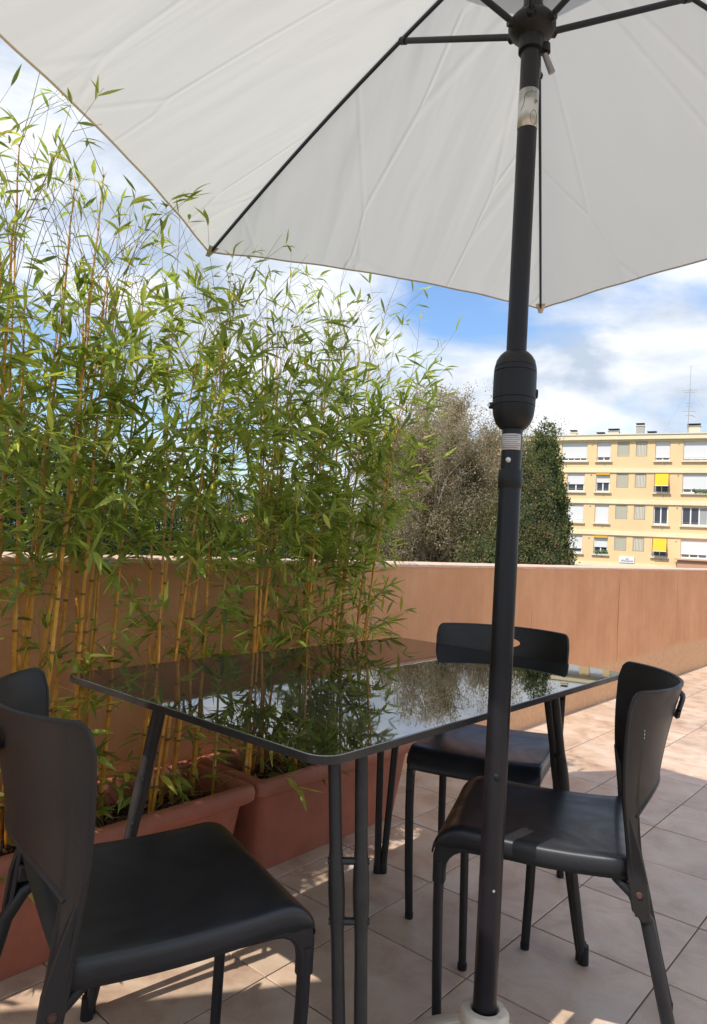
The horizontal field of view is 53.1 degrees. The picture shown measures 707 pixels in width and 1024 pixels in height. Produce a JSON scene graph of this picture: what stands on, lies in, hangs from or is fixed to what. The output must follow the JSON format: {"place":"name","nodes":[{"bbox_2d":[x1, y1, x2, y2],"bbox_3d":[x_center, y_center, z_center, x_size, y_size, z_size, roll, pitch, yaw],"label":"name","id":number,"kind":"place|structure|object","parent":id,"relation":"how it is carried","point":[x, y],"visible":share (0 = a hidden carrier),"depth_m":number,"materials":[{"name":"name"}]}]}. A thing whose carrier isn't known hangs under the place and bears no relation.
{"place":"outdoors","nodes":[
{"label":"outdoors","id":0,"kind":"place"},
{"bbox_2d":[0,41,82,805],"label":"bamboo plant","id":1,"kind":"object","parent":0,"point":[10,410],"visible":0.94,"depth_m":1.55,"materials":[{"name":"green plant"}]},
{"bbox_2d":[14,493,465,549],"bbox_3d":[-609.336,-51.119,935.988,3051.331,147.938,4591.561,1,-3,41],"label":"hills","id":2,"kind":"structure","parent":0,"point":[231,506],"depth_m":1838.88,"materials":[{"name":"green plant"}]},
{"bbox_2d":[0,665,706,1023],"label":"terrace floor","id":3,"kind":"structure","parent":0,"point":[546,979],"depth_m":1.86,"materials":[{"name":"brown tile"}]},
{"bbox_2d":[0,760,254,980],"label":"planter","id":4,"kind":"object","parent":3,"relation":"on","point":[26,947],"visible":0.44,"depth_m":1.87,"materials":[{"name":"plastic"}]},
{"bbox_2d":[0,64,197,902],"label":"bamboo plant","id":5,"kind":"object","parent":4,"relation":"on","point":[77,547],"visible":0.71,"depth_m":1.73,"materials":[{"name":"green plant"}]},
{"bbox_2d":[0,144,228,824],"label":"bamboo plant","id":6,"kind":"object","parent":4,"relation":"in","point":[83,350],"visible":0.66,"depth_m":1.83,"materials":[{"name":"green plant"}]},
{"bbox_2d":[2,191,326,828],"bbox_3d":[-0.571,0.014,1.945,0.793,1.716,0.630,5,-3,-35],"label":"bamboo plant","id":7,"kind":"object","parent":4,"relation":"in","point":[138,319],"visible":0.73,"depth_m":1.90,"materials":[{"name":"green plant"}]},
{"bbox_2d":[72,200,351,809],"bbox_3d":[-0.479,0.008,2.110,0.624,1.753,0.786,1,-3,41],"label":"bamboo plant","id":8,"kind":"object","parent":4,"relation":"on","point":[221,527],"visible":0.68,"depth_m":2.10,"materials":[{"name":"green plant"}]},
{"bbox_2d":[0,667,314,1023],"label":"garden chair","id":9,"kind":"object","parent":3,"relation":"on","point":[113,912],"visible":1,"depth_m":1.01,"materials":[{"name":"grey paint"}]},
{"bbox_2d":[197,741,415,868],"bbox_3d":[-0.143,0.973,2.484,0.340,0.295,0.803,1,-3,41],"label":"planter","id":10,"kind":"object","parent":3,"relation":"on","point":[276,823],"visible":0.38,"depth_m":2.26,"materials":[{"name":"plastic"}]},
{"bbox_2d":[196,245,361,811],"bbox_3d":[-0.272,0.013,2.391,0.592,1.927,0.817,3,-3,1],"label":"bamboo plant","id":11,"kind":"object","parent":10,"relation":"in","point":[262,641],"visible":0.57,"depth_m":2.28,"materials":[{"name":"green plant"}]},
{"bbox_2d":[207,263,425,785],"bbox_3d":[-0.141,-0.038,2.515,0.729,1.958,0.830,1,-3,41],"label":"bamboo plant","id":12,"kind":"object","parent":10,"relation":"in","point":[356,427],"visible":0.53,"depth_m":2.46,"materials":[{"name":"green plant"}]},
{"bbox_2d":[281,279,461,644],"bbox_3d":[0.085,0.015,2.643,0.634,1.906,0.683,2,-3,22],"label":"bamboo plant","id":13,"kind":"object","parent":10,"relation":"in","point":[390,514],"visible":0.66,"depth_m":2.60,"materials":[{"name":"green plant"}]},
{"bbox_2d":[70,637,618,1023],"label":"glass table","id":14,"kind":"object","parent":3,"relation":"on","point":[333,707],"visible":0.83,"depth_m":1.46,"materials":[{"name":"black glass"}]},
{"bbox_2d":[407,996,511,1023],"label":"weighted stand","id":15,"kind":"object","parent":3,"relation":"on","point":[466,1014],"visible":0.82,"depth_m":1.25,"materials":[{"name":"beige plastic"}]},
{"bbox_2d":[0,0,706,1016],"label":"parasol","id":16,"kind":"object","parent":15,"relation":"on","point":[522,156],"visible":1,"depth_m":1.77,"materials":[{"name":"white fabric"}]},
{"bbox_2d":[405,622,569,950],"bbox_3d":[0.401,0.745,2.099,0.416,0.773,0.499,2,-3,23],"label":"garden chair","id":17,"kind":"object","parent":3,"relation":"on","point":[458,753],"visible":0.43,"depth_m":1.99,"materials":[{"name":"grey paint"}]},
{"bbox_2d":[431,661,685,1023],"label":"garden chair","id":18,"kind":"object","parent":3,"relation":"on","point":[578,833],"visible":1,"depth_m":1.41,"materials":[{"name":"grey paint"}]},
{"bbox_2d":[0,552,706,803],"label":"parapet wall","id":19,"kind":"structure","parent":0,"point":[613,618],"depth_m":3.43,"materials":[{"name":"brown paint"}]},
{"bbox_2d":[0,38,706,510],"label":"sky","id":20,"kind":"structure","parent":0,"point":[622,356],"materials":[{"name":"blue"}]},
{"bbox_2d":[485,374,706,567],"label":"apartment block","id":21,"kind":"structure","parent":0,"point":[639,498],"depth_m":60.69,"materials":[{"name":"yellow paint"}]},
{"bbox_2d":[563,445,588,461],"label":"window","id":22,"kind":"structure","parent":21,"relation":"in","point":[580,459],"depth_m":63.08,"materials":[{"name":"white"}]},
{"bbox_2d":[567,481,585,492],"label":"window","id":23,"kind":"structure","parent":21,"relation":"in","point":[572,488],"depth_m":63.01,"materials":[{"name":"white"}]},
{"bbox_2d":[570,535,582,553],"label":"window","id":24,"kind":"structure","parent":21,"relation":"in","point":[577,551],"depth_m":62.64,"materials":[{"name":"white"}]},
{"bbox_2d":[591,545,608,555],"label":"window","id":25,"kind":"structure","parent":21,"relation":"in","point":[596,548],"depth_m":61.80,"materials":[{"name":"white"}]},
{"bbox_2d":[594,475,610,492],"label":"window","id":26,"kind":"structure","parent":21,"relation":"in","point":[600,487],"depth_m":62.09,"materials":[{"name":"white"}]},
{"bbox_2d":[595,445,611,461],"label":"window","id":27,"kind":"structure","parent":21,"relation":"in","point":[599,459],"depth_m":62.17,"materials":[{"name":"white"}]},
{"bbox_2d":[650,538,668,558],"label":"window","id":28,"kind":"structure","parent":21,"relation":"in","point":[655,552],"depth_m":59.79,"materials":[{"name":"white"}]},
{"bbox_2d":[651,506,669,525],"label":"window","id":29,"kind":"structure","parent":21,"relation":"in","point":[660,513],"depth_m":59.98,"materials":[{"name":"white"}]},
{"bbox_2d":[652,474,670,493],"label":"window","id":30,"kind":"structure","parent":21,"relation":"in","point":[655,487],"depth_m":60.02,"materials":[{"name":"white"}]},
{"bbox_2d":[653,441,671,461],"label":"window","id":31,"kind":"structure","parent":21,"relation":"in","point":[656,459],"depth_m":60.14,"materials":[{"name":"white"}]},
{"bbox_2d":[679,507,706,527],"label":"window","id":32,"kind":"structure","parent":21,"relation":"in","point":[691,516],"depth_m":58.89,"materials":[{"name":"white"}]},
{"bbox_2d":[680,486,706,494],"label":"window","id":33,"kind":"structure","parent":21,"relation":"in","point":[684,491],"depth_m":59.03,"materials":[{"name":"white"}]},
{"bbox_2d":[680,550,706,559],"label":"window","id":34,"kind":"structure","parent":21,"relation":"in","point":[700,557],"depth_m":58.69,"materials":[{"name":"white"}]},
{"bbox_2d":[681,454,706,461],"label":"window","id":35,"kind":"structure","parent":21,"relation":"in","point":[684,460],"depth_m":58.96,"materials":[{"name":"white"}]},
{"bbox_3d":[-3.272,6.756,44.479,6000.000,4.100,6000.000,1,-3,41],"label":"ground","id":36,"kind":"structure","parent":0,"visible":0},
{"bbox_2d":[0,370,93,552],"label":"broadleaf tree","id":37,"kind":"object","parent":36,"relation":"on","point":[33,493],"visible":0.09,"depth_m":26.26,"materials":[{"name":"green plant"}]},
{"bbox_2d":[0,402,175,555],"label":"broadleaf tree","id":38,"kind":"object","parent":36,"relation":"on","point":[105,536],"visible":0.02,"depth_m":29.41,"materials":[{"name":"green plant"}]},
{"bbox_2d":[107,487,235,556],"bbox_3d":[-9.268,3.275,33.575,7.774,9.487,6.962,3,-3,-2],"label":"broadleaf tree","id":39,"kind":"object","parent":36,"relation":"on","point":[177,521],"visible":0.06,"depth_m":32.47,"materials":[{"name":"green plant"}]},
{"bbox_2d":[197,512,292,557],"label":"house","id":40,"kind":"structure","parent":36,"relation":"on","point":[242,521],"depth_m":104.41,"materials":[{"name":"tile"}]},
{"bbox_2d":[201,479,319,558],"bbox_3d":[-4.289,3.391,34.774,8.165,9.872,8.591,1,-3,41],"label":"broadleaf tree","id":41,"kind":"object","parent":36,"relation":"on","point":[239,523],"visible":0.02,"depth_m":33.33,"materials":[{"name":"green plant"}]},
{"bbox_2d":[326,502,419,560],"bbox_3d":[1.178,4.046,35.051,6.852,9.154,7.414,1,-3,41],"label":"broadleaf tree","id":42,"kind":"object","parent":36,"relation":"on","point":[379,547],"visible":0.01,"depth_m":33.14,"materials":[{"name":"green plant"}]},
{"bbox_2d":[337,384,494,562],"bbox_3d":[2.994,1.249,32.109,8.488,14.661,5.895,3,-3,-3],"label":"deciduous tree","id":43,"kind":"object","parent":36,"relation":"on","point":[400,551],"visible":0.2,"depth_m":31.10,"materials":[{"name":"green plant"}]},
{"bbox_2d":[346,379,569,562],"bbox_3d":[4.492,1.060,33.241,9.474,15.308,11.319,1,-3,41],"label":"deciduous tree","id":44,"kind":"object","parent":36,"relation":"on","point":[491,445],"visible":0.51,"depth_m":30.68,"materials":[{"name":"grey plant"}]},
{"bbox_2d":[442,434,579,564],"bbox_3d":[6.082,2.667,28.916,5.946,11.872,4.829,1,-3,41],"label":"evergreen tree","id":45,"kind":"object","parent":36,"relation":"on","point":[537,543],"visible":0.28,"depth_m":28.28,"materials":[{"name":"green plant"}]},
{"bbox_2d":[523,415,576,564],"bbox_3d":[8.175,2.274,30.500,3.013,13.008,3.112,1,-3,41],"label":"cypress tree","id":46,"kind":"object","parent":36,"relation":"on","point":[548,455],"visible":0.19,"depth_m":30.00,"materials":[{"name":"green plant"}]}
]}

